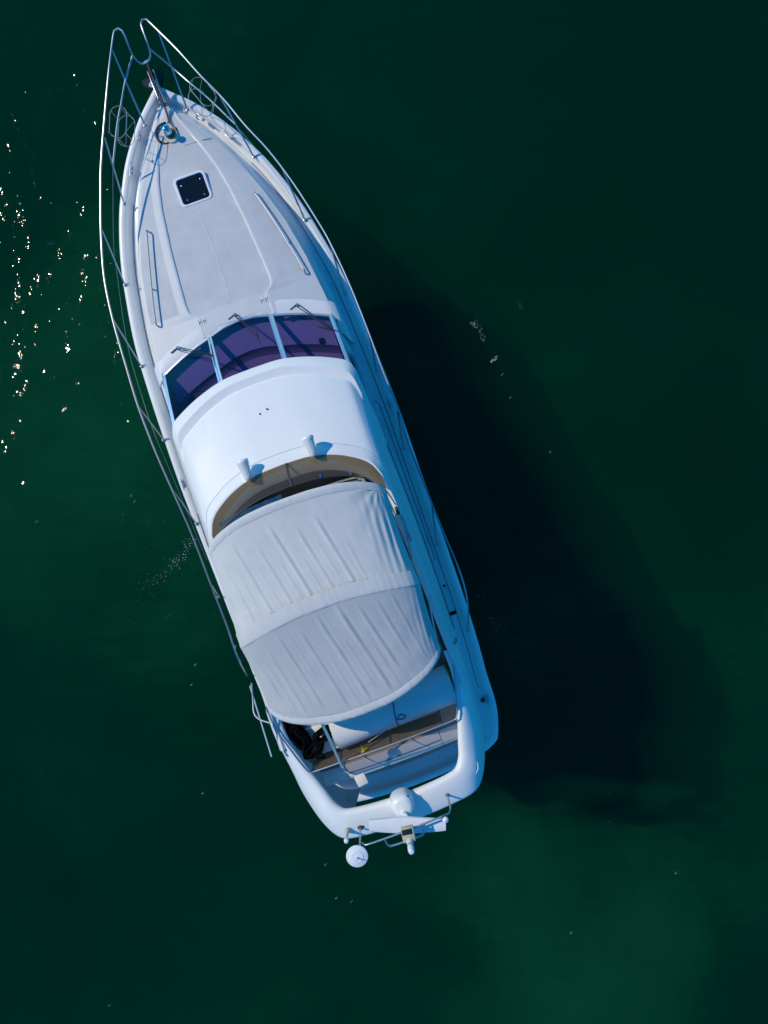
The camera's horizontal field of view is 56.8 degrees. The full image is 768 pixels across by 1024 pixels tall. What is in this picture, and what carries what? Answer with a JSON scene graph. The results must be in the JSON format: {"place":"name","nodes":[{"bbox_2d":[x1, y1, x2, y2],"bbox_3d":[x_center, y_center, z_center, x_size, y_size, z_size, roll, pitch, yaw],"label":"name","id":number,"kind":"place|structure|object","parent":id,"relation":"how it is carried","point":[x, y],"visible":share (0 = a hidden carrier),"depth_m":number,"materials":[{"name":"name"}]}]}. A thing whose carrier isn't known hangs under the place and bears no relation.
{"place":"outdoors","nodes":[
{"label":"outdoors","id":0,"kind":"place"},
{"bbox_2d":[0,0,767,1023],"bbox_3d":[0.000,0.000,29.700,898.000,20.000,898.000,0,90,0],"label":"sea","id":1,"kind":"structure","parent":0,"point":[560,206],"depth_m":19.70,"materials":[{"name":"green liquid"}]},
{"bbox_3d":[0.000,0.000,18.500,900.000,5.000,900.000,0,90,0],"label":"water","id":2,"kind":"structure","parent":0,"visible":0},
{"bbox_2d":[99,18,497,866],"bbox_3d":[-2.036,-1.558,13.739,4.761,6.122,15.419,-20,90,0],"label":"motor yacht","id":3,"kind":"object","parent":2,"relation":"on","point":[267,378],"visible":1,"depth_m":12.45,"materials":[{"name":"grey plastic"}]},
{"bbox_2d":[142,60,175,131],"bbox_3d":[-4.323,-7.914,13.765,0.446,0.538,1.563,-20,90,0],"label":"anchor","id":4,"kind":"object","parent":3,"relation":"on","point":[147,83],"visible":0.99,"depth_m":13.69,"materials":[{"name":"metal"}]},
{"bbox_2d":[225,495,281,527],"bbox_3d":[-2.188,0.066,11.750,1.149,0.231,0.305,-25,90,0],"label":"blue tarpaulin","id":5,"kind":"object","parent":3,"relation":"on","point":[258,505],"visible":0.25,"depth_m":11.76,"materials":[{"name":"blue fabric"}]},
{"bbox_2d":[303,724,338,752],"bbox_3d":[-1.085,3.934,12.450,0.620,0.340,0.500,-20,90,0],"label":"locker box","id":6,"kind":"object","parent":3,"relation":"on","point":[311,730],"visible":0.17,"depth_m":12.28,"materials":[{"name":"plastic"}]},
{"bbox_2d":[287,723,331,759],"bbox_3d":[-1.262,3.963,12.233,0.849,0.536,0.699,4,90,0],"label":"rope heap","id":7,"kind":"object","parent":6,"relation":"on","point":[305,744],"visible":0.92,"depth_m":12.06,"materials":[{"name":"black fabric"}]},
{"bbox_2d":[361,745,370,753],"bbox_3d":[-0.303,4.028,12.070,0.177,0.260,0.210,-3,90,0],"label":"yellow bag","id":8,"kind":"object","parent":3,"relation":"hanging from","point":[365,749],"visible":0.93,"depth_m":12.00,"materials":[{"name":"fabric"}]},
{"bbox_2d":[329,663,455,749],"bbox_3d":[0.164,3.364,12.280,2.276,0.699,0.747,-20,90,0],"label":"cushion","id":9,"kind":"object","parent":3,"relation":"on","point":[433,690],"visible":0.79,"depth_m":11.97,"materials":[{"name":"white fabric"}]},
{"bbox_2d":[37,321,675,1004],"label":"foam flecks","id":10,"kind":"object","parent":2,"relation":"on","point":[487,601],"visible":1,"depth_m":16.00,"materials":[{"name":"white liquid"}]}
]}

